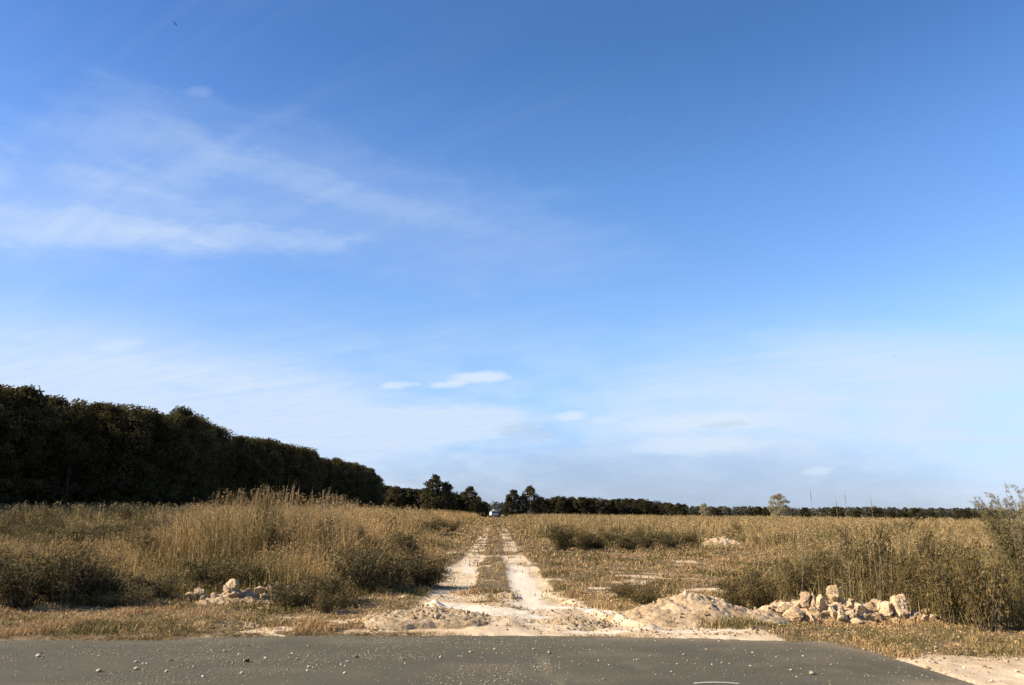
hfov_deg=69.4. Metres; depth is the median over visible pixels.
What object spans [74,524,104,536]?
shadow shrub
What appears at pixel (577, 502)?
wood edge tree
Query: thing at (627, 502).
wood edge tree
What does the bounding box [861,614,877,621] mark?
clay clod
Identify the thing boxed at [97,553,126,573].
weed bush
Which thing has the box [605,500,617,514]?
wood edge tree
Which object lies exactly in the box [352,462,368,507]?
plantation tree
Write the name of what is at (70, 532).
shadow shrub
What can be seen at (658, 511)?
wood edge tree
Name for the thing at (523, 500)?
broad tree
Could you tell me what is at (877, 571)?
olive shrub
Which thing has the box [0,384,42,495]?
plantation tree
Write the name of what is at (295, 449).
plantation tree
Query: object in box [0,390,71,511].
plantation tree
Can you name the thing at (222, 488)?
plantation tree
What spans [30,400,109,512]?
plantation tree
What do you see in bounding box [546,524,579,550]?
thicket shrub
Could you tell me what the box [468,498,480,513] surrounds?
wood edge tree
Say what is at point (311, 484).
plantation tree
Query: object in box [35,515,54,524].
weed bush
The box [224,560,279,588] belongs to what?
dark shrub
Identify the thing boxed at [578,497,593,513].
wood edge tree
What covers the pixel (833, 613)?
clay clod
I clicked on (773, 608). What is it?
clay crumb
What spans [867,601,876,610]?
clay clod
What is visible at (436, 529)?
dark shrub
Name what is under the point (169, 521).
shadow shrub
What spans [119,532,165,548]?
shadow shrub
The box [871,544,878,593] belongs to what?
weed stalk
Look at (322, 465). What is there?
plantation tree
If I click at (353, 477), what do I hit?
plantation tree
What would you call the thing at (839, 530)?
weed bush
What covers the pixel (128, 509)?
weed bush
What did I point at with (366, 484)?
plantation tree
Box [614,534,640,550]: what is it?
thicket shrub
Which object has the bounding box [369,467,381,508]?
plantation tree
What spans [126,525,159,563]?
weed bush
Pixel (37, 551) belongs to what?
weed bush
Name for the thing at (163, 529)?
weed bush
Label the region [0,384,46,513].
plantation tree
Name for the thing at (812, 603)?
clay clod
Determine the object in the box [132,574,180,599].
dark shrub
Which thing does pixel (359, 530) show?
weed bush
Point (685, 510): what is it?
wood edge tree
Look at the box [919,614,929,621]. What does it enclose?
clay clod
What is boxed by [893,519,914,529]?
weed bush
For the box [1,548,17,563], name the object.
weed bush
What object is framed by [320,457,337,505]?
plantation tree
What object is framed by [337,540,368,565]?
weed bush
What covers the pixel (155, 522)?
shadow shrub
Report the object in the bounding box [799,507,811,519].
round bush
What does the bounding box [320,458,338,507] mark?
plantation tree
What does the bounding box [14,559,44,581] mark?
weed bush
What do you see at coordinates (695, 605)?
dirt mound
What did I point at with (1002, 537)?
branching bush
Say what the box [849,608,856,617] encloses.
clay crumb
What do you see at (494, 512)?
truck
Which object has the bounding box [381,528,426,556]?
dark shrub
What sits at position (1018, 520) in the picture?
branching bush
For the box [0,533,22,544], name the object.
shadow shrub
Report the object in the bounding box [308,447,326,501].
plantation tree
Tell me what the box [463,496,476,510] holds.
wood edge tree
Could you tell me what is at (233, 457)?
plantation tree
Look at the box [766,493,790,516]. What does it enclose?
feathery tree
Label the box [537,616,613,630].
rubble bank
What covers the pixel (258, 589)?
clay clod
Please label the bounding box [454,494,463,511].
wood edge tree
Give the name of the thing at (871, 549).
weed bush
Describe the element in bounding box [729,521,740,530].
weed bush
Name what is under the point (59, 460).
plantation tree
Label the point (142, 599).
verge weed
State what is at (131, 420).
plantation tree
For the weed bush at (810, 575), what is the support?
on the ground at (535, 585)
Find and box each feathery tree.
[699,503,709,516]
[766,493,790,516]
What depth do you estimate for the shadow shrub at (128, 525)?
40.92 m
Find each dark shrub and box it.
[0,549,66,610]
[18,545,109,606]
[75,560,129,604]
[105,570,158,599]
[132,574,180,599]
[178,557,245,591]
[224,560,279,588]
[259,576,321,610]
[296,570,359,602]
[324,546,396,595]
[353,544,427,589]
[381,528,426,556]
[390,554,455,587]
[415,518,445,534]
[436,518,461,531]
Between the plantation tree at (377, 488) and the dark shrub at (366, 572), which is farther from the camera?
the plantation tree at (377, 488)
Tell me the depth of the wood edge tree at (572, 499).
280.26 m
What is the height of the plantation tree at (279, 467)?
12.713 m
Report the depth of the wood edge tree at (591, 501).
280.68 m
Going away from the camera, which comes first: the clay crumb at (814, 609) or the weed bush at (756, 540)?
the clay crumb at (814, 609)
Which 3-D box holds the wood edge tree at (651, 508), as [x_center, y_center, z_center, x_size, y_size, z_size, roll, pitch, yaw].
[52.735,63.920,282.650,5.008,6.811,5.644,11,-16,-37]
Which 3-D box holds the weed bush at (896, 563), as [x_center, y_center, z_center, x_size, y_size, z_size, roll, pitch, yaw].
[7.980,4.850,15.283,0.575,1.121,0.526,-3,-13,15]
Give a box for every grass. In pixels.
[0,484,484,608]
[0,586,1023,658]
[269,532,812,602]
[450,515,540,536]
[506,512,1023,629]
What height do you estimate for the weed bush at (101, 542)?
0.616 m
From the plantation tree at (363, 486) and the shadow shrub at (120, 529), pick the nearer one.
the shadow shrub at (120, 529)
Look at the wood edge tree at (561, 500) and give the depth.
278.04 m
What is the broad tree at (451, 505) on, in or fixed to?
on the ground at (535, 585)
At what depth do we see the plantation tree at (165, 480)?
83.15 m
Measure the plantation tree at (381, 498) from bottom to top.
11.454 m
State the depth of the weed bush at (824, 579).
14.83 m
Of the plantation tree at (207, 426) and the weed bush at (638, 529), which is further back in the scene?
the plantation tree at (207, 426)
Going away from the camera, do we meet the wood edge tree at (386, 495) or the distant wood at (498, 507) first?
the wood edge tree at (386, 495)
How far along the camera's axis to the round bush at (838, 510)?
186.40 m
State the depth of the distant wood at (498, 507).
600.25 m
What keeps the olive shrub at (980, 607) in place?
on the ground at (535, 585)
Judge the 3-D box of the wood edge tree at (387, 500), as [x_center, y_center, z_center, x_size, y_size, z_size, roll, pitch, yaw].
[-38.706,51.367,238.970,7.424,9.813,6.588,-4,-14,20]
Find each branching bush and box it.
[969,493,1023,591]
[983,483,1023,572]
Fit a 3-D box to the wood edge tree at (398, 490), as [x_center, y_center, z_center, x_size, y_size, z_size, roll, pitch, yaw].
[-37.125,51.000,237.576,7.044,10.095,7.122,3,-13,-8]
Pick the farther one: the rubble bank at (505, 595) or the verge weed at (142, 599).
the rubble bank at (505, 595)
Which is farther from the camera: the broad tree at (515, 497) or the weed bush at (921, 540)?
the broad tree at (515, 497)
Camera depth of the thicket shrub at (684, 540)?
41.78 m
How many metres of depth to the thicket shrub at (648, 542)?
37.51 m
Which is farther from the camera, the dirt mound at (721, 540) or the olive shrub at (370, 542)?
the dirt mound at (721, 540)
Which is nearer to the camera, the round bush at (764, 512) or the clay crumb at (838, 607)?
the clay crumb at (838, 607)
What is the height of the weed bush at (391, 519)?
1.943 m
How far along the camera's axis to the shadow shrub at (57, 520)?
41.38 m
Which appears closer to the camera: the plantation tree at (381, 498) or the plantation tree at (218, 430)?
the plantation tree at (218, 430)
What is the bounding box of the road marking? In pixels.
[694,682,738,683]
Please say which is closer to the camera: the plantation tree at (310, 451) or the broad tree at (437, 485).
the plantation tree at (310, 451)
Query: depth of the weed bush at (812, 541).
36.37 m
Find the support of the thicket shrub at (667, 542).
on the ground at (535, 585)
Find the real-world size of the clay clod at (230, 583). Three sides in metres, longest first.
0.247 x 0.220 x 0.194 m
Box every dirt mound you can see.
[606,590,791,626]
[696,537,741,547]
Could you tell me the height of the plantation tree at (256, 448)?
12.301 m
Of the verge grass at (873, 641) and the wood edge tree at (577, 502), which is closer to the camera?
the verge grass at (873, 641)
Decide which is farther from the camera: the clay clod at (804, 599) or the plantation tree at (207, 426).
the plantation tree at (207, 426)
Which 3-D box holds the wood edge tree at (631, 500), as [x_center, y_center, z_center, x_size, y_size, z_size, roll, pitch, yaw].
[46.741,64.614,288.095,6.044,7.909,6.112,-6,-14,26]
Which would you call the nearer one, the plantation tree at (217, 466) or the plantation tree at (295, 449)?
the plantation tree at (217, 466)
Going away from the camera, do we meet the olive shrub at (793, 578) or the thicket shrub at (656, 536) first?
the olive shrub at (793, 578)
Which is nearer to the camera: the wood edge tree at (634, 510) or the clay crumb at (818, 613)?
the clay crumb at (818, 613)
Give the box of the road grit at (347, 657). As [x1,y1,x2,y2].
[0,635,954,684]
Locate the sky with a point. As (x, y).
(409, 241)
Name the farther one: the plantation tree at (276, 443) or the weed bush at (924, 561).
the plantation tree at (276, 443)
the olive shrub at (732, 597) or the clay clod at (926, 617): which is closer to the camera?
the clay clod at (926, 617)
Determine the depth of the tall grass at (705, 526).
41.85 m
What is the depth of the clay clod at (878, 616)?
12.42 m
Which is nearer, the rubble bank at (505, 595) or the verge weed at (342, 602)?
the verge weed at (342, 602)
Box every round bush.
[709,507,724,517]
[743,507,756,516]
[752,506,762,515]
[760,507,771,516]
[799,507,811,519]
[829,507,844,518]
[848,509,863,518]
[869,506,884,519]
[884,511,898,518]
[897,510,911,519]
[907,508,927,522]
[926,510,938,519]
[951,509,973,521]
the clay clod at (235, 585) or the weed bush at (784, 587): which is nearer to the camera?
the clay clod at (235, 585)
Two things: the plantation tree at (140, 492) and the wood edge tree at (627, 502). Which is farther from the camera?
the wood edge tree at (627, 502)
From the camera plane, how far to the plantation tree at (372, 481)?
180.24 m
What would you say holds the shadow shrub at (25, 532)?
on the ground at (535, 585)
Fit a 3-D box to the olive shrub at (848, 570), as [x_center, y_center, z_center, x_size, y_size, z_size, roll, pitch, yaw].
[6.768,4.799,15.107,1.248,1.150,1.073,-3,-14,17]
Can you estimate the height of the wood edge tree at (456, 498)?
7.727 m
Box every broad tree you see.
[419,488,437,511]
[423,473,448,511]
[436,481,457,511]
[462,485,477,503]
[503,497,513,516]
[505,489,522,514]
[516,496,529,514]
[521,485,538,514]
[530,494,543,515]
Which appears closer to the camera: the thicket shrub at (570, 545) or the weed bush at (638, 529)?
the thicket shrub at (570, 545)
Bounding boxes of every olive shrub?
[249,523,309,556]
[330,494,356,512]
[355,535,394,560]
[605,579,642,596]
[624,580,666,604]
[712,572,754,607]
[741,566,783,609]
[775,557,817,600]
[808,549,873,602]
[855,560,893,600]
[887,550,948,613]
[915,547,975,624]
[944,535,1022,631]
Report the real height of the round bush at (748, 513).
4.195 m
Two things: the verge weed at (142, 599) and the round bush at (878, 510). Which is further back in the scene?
the round bush at (878, 510)
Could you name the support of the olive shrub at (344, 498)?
on the ground at (535, 585)
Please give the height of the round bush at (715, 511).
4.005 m
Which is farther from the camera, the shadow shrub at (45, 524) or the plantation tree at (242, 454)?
the plantation tree at (242, 454)
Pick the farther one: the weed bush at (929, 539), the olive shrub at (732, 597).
the weed bush at (929, 539)
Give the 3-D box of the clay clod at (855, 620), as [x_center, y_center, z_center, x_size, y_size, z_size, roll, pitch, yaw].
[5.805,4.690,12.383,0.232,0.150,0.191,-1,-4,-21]
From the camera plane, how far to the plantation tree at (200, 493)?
83.16 m
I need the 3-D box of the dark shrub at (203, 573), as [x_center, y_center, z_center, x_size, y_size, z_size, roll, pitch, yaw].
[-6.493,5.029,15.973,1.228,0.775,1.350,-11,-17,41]
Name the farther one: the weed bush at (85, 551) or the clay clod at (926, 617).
the weed bush at (85, 551)
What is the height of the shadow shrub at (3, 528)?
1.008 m
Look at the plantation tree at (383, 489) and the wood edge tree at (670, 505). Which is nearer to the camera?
the plantation tree at (383, 489)
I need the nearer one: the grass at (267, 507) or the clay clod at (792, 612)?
the clay clod at (792, 612)
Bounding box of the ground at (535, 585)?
[0,514,1023,684]
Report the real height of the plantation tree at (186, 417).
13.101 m
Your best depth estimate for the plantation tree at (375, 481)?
186.53 m
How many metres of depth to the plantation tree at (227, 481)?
99.89 m
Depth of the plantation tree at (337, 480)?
151.74 m
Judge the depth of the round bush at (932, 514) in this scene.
167.23 m
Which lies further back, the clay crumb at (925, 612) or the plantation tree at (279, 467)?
the plantation tree at (279, 467)
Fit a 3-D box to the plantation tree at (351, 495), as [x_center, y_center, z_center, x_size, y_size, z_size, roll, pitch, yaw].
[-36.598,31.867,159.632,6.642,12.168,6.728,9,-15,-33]
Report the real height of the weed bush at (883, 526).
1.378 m
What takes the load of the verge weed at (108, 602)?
on the ground at (535, 585)
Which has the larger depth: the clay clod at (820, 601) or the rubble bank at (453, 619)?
the clay clod at (820, 601)
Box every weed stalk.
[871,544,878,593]
[878,537,883,600]
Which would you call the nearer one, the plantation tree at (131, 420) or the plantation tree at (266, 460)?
the plantation tree at (131, 420)
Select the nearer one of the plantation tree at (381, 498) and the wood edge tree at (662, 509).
the plantation tree at (381, 498)
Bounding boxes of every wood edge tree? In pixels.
[381,485,395,508]
[383,486,399,507]
[388,485,406,510]
[399,487,413,510]
[405,488,417,510]
[411,489,421,509]
[411,489,424,508]
[451,493,462,509]
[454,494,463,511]
[458,495,470,512]
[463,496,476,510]
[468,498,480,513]
[479,501,490,516]
[537,496,547,513]
[546,497,556,513]
[547,497,561,514]
[555,496,570,514]
[563,496,578,513]
[573,496,588,514]
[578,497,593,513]
[587,498,596,514]
[592,497,609,514]
[600,499,612,515]
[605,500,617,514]
[613,498,625,515]
[622,498,631,514]
[626,498,638,514]
[629,500,641,515]
[639,499,651,515]
[644,501,655,515]
[653,501,664,515]
[659,502,670,516]
[663,502,675,515]
[674,503,684,516]
[678,503,689,515]
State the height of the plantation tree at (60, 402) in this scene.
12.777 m
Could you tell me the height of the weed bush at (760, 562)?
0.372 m
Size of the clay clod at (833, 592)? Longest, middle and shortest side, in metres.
0.293 x 0.284 x 0.276 m
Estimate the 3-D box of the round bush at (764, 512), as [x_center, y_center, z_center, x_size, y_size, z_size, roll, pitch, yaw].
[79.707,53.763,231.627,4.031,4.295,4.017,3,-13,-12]
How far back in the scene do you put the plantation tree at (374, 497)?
183.30 m
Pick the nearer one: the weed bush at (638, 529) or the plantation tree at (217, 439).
the weed bush at (638, 529)
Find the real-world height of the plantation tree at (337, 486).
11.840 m
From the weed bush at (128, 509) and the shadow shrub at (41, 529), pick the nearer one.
the shadow shrub at (41, 529)
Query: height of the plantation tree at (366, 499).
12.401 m
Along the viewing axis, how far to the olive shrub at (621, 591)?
15.58 m
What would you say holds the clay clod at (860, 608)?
on the rocks at (808, 612)
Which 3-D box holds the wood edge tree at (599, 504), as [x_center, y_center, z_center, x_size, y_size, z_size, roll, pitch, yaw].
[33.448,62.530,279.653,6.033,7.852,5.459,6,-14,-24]
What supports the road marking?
on the road
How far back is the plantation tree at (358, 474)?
165.78 m
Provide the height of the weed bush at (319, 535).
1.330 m
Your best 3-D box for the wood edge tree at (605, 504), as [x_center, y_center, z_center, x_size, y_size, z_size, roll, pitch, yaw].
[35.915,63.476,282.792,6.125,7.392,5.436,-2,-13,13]
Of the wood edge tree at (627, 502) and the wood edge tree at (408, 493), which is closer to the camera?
the wood edge tree at (408, 493)
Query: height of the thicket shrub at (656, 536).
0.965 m
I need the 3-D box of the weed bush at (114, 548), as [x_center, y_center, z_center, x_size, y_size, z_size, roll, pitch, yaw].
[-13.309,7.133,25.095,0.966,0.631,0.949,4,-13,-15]
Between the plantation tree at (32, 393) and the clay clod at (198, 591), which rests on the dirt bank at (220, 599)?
the clay clod at (198, 591)
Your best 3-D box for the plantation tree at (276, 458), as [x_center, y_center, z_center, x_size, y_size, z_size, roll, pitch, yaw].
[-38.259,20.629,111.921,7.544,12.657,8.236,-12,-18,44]
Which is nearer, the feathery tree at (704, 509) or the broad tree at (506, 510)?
the feathery tree at (704, 509)
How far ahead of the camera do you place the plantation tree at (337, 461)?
156.01 m
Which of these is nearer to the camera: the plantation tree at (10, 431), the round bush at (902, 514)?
the plantation tree at (10, 431)
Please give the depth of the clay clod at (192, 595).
14.04 m
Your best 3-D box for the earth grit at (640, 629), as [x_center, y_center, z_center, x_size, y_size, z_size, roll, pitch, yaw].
[0.182,4.627,12.594,30.836,0.240,7.462,1,-13,-1]
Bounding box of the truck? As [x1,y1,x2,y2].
[490,509,497,516]
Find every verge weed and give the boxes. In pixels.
[1,582,36,608]
[47,593,90,607]
[83,590,137,607]
[110,583,162,607]
[312,589,340,613]
[327,594,361,608]
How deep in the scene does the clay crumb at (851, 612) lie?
12.47 m
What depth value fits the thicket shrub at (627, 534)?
40.82 m
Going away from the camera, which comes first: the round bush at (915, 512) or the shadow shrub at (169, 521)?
the shadow shrub at (169, 521)
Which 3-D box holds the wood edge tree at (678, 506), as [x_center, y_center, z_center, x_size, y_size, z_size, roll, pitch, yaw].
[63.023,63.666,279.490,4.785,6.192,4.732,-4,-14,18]
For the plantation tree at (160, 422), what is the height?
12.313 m
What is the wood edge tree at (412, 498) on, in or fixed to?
on the ground at (535, 585)
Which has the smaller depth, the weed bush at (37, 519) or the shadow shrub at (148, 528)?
the shadow shrub at (148, 528)
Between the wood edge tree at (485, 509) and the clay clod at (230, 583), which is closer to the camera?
the clay clod at (230, 583)
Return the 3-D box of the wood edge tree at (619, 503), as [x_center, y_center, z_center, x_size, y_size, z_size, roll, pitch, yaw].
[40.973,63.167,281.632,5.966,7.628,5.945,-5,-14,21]
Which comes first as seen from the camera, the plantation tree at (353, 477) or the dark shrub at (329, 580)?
the dark shrub at (329, 580)
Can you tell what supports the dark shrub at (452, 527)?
on the ground at (535, 585)
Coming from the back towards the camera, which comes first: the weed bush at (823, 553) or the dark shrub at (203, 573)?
the weed bush at (823, 553)
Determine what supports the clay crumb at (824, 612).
on the rocks at (808, 612)
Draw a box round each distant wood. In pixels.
[418,501,627,514]
[660,506,1021,519]
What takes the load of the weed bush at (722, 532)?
on the ground at (535, 585)
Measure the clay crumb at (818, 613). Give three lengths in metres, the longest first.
0.159 x 0.147 x 0.130 m
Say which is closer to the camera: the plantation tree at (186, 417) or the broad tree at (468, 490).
the plantation tree at (186, 417)
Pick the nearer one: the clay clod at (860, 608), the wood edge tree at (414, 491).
the clay clod at (860, 608)
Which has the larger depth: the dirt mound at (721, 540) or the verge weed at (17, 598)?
the dirt mound at (721, 540)
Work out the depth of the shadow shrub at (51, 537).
28.04 m
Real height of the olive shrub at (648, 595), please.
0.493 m
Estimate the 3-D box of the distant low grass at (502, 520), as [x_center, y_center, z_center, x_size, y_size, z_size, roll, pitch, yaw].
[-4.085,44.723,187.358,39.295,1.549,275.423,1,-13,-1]
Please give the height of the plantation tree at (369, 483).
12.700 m
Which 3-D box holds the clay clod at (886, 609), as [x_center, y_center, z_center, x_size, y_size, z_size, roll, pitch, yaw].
[6.422,4.563,12.671,0.195,0.269,0.264,9,-15,-32]
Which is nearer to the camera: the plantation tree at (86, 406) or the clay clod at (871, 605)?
the clay clod at (871, 605)
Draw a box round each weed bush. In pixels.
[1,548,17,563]
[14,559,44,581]
[17,544,54,560]
[23,505,60,523]
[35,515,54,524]
[65,545,109,562]
[88,541,117,547]
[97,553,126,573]
[108,544,130,554]
[112,502,144,522]
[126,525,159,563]
[142,534,167,567]
[159,523,192,561]
[248,517,307,569]
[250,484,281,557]
[308,529,338,575]
[309,514,344,560]
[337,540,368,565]
[343,519,371,544]
[365,508,404,535]
[368,535,401,556]
[611,526,627,534]
[628,527,644,535]
[719,529,746,539]
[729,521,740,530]
[747,559,784,568]
[749,536,767,547]
[778,578,805,600]
[795,562,830,593]
[800,549,828,593]
[804,539,823,547]
[810,549,837,559]
[816,568,847,599]
[830,525,896,597]
[831,524,849,538]
[863,571,903,601]
[875,522,897,529]
[887,550,906,595]
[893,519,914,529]
[907,529,967,578]
[907,551,957,578]
[911,536,963,582]
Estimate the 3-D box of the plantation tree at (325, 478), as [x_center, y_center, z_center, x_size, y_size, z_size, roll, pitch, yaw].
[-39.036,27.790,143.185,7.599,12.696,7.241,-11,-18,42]
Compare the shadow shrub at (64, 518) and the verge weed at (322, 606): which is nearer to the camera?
the verge weed at (322, 606)
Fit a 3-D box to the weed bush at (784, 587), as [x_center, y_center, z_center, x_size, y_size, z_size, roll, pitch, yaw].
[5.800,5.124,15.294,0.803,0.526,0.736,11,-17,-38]
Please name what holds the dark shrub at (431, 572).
on the ground at (535, 585)
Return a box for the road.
[0,635,974,684]
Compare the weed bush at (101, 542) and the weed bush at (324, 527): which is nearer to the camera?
the weed bush at (324, 527)
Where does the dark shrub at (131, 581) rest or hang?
on the ground at (535, 585)
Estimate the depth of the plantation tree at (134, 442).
79.00 m
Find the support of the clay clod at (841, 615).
on the rocks at (808, 612)
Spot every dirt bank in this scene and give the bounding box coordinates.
[194,590,274,604]
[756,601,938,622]
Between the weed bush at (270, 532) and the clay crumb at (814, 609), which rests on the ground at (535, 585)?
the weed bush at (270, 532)
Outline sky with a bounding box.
[0,0,1023,515]
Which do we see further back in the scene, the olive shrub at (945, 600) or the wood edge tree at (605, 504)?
the wood edge tree at (605, 504)
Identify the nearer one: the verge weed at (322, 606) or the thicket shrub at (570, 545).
the verge weed at (322, 606)
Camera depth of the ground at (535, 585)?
12.24 m
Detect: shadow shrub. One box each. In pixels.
[0,523,16,534]
[0,525,15,533]
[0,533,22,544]
[1,535,47,543]
[3,523,35,529]
[4,516,38,527]
[7,525,34,532]
[9,529,46,539]
[18,531,85,550]
[25,522,65,538]
[32,518,65,532]
[41,515,66,526]
[49,515,74,525]
[57,527,95,544]
[68,527,119,544]
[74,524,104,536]
[94,524,127,539]
[116,522,145,533]
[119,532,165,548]
[139,523,175,532]
[144,517,181,527]
[165,518,197,526]
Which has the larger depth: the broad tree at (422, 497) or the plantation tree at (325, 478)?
the broad tree at (422, 497)
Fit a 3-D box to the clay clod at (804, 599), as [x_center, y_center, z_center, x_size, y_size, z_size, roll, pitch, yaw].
[5.109,4.487,12.878,0.188,0.285,0.236,-5,-14,22]
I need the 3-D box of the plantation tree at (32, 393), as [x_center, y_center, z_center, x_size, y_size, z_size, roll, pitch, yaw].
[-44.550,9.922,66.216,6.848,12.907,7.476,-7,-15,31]
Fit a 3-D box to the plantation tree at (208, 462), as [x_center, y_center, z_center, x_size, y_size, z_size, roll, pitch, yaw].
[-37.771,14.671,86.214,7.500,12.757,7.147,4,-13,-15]
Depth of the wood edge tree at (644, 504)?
281.42 m
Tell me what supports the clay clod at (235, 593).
on the dirt bank at (220, 599)
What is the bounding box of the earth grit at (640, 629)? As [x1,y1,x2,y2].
[2,592,1021,663]
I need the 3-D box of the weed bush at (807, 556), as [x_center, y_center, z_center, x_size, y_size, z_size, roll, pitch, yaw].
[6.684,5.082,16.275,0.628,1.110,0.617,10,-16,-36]
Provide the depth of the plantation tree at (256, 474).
104.95 m
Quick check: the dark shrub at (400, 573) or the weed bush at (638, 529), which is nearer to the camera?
the dark shrub at (400, 573)
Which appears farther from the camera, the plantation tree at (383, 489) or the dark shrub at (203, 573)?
the plantation tree at (383, 489)
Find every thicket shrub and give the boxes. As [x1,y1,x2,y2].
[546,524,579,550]
[561,533,590,548]
[571,528,599,549]
[584,535,606,548]
[594,528,620,546]
[606,532,635,539]
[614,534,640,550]
[632,532,658,549]
[650,529,672,543]
[658,532,679,549]
[674,533,693,542]
[685,533,698,543]
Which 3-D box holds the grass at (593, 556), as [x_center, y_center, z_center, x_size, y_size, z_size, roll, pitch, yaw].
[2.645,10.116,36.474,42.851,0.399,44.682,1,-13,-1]
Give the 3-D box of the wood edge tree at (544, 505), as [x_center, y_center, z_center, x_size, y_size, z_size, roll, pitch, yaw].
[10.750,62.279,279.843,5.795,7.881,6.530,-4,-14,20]
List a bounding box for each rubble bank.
[361,606,490,630]
[493,591,517,598]
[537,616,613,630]
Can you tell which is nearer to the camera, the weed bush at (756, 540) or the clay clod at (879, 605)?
the clay clod at (879, 605)
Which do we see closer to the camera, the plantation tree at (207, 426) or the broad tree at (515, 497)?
the plantation tree at (207, 426)
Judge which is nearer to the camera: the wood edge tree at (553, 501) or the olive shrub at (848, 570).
the olive shrub at (848, 570)
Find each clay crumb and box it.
[770,605,777,612]
[793,601,801,607]
[809,606,818,613]
[815,611,823,618]
[822,610,828,615]
[836,605,843,609]
[846,609,854,618]
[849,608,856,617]
[921,608,929,614]
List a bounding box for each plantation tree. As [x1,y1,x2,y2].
[0,384,32,504]
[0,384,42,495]
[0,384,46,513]
[0,384,65,509]
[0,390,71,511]
[20,395,70,507]
[24,394,77,507]
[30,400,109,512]
[44,398,103,508]
[59,400,125,509]
[72,402,136,510]
[74,403,167,511]
[82,402,134,503]
[107,406,176,512]
[124,422,170,501]
[132,412,190,502]
[139,412,200,513]
[151,405,208,509]
[165,411,217,506]
[168,413,220,505]
[188,424,219,507]
[191,416,224,510]
[205,423,232,505]
[207,426,229,499]
[209,425,243,509]
[210,423,233,505]
[215,433,237,502]
[219,433,262,509]
[224,435,264,503]
[234,435,270,508]
[247,437,285,507]
[248,437,272,505]
[250,437,284,504]
[262,438,295,502]
[269,442,300,507]
[279,443,311,507]
[285,445,315,507]
[290,449,319,504]
[297,456,319,503]
[302,446,320,507]
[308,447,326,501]
[317,453,327,505]
[317,456,328,500]
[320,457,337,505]
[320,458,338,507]
[321,459,341,502]
[326,456,349,503]
[328,462,343,506]
[336,462,356,504]
[338,459,354,507]
[344,461,361,507]
[344,463,361,500]
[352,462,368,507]
[356,466,367,508]
[356,466,370,506]
[359,465,377,506]
[361,465,374,507]
[366,466,375,508]
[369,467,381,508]
[369,470,378,504]
[376,474,383,507]
[376,476,387,507]
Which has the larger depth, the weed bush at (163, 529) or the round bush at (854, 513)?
the round bush at (854, 513)
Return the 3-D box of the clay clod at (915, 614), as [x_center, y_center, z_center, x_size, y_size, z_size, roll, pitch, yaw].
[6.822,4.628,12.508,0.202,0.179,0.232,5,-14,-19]
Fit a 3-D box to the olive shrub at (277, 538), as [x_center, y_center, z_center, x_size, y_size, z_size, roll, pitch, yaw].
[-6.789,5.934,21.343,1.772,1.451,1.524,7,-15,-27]
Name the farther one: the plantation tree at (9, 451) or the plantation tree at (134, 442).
the plantation tree at (134, 442)
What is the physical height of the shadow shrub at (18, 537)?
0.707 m
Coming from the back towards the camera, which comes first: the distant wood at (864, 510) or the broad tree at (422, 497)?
the distant wood at (864, 510)
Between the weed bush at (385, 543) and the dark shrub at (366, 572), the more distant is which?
the weed bush at (385, 543)
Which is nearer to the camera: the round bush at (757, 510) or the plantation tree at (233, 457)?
the plantation tree at (233, 457)
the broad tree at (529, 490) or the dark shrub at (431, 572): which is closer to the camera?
the dark shrub at (431, 572)
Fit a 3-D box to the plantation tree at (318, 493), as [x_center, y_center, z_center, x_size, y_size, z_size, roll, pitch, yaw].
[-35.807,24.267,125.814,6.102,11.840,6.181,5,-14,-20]
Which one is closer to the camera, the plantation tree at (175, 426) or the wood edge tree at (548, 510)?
the plantation tree at (175, 426)
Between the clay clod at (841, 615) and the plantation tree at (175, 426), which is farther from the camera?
the plantation tree at (175, 426)
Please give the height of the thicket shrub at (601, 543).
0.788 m
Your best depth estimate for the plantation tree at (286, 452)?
117.41 m
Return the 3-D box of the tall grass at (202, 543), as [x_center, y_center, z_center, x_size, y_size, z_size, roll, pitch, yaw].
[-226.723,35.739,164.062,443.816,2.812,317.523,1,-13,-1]
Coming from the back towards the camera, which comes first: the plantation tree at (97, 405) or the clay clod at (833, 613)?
the plantation tree at (97, 405)
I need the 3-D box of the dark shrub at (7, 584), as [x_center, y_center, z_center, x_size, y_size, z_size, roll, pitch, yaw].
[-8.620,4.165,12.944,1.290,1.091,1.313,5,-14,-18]
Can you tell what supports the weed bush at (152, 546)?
on the ground at (535, 585)
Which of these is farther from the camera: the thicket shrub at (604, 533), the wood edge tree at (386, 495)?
the wood edge tree at (386, 495)
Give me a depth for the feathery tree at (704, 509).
254.75 m
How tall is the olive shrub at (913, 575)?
1.245 m
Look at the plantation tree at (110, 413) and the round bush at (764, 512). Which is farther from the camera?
the round bush at (764, 512)
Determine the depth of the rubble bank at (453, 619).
11.23 m
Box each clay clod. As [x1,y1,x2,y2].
[185,592,198,600]
[194,587,204,596]
[222,584,230,593]
[225,579,239,589]
[226,579,233,591]
[227,589,244,597]
[254,586,266,593]
[775,603,789,613]
[782,606,803,621]
[799,591,809,608]
[807,593,815,609]
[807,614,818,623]
[815,594,826,611]
[826,584,840,601]
[827,606,837,619]
[837,609,847,621]
[846,600,853,608]
[849,618,864,623]
[852,603,866,613]
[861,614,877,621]
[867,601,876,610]
[872,612,886,622]
[876,600,881,611]
[879,601,893,615]
[890,594,908,618]
[908,610,921,620]
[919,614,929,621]
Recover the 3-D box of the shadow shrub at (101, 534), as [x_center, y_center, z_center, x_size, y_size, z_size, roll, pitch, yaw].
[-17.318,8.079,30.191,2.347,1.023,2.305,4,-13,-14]
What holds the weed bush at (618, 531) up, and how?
on the ground at (535, 585)
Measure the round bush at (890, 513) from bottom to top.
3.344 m

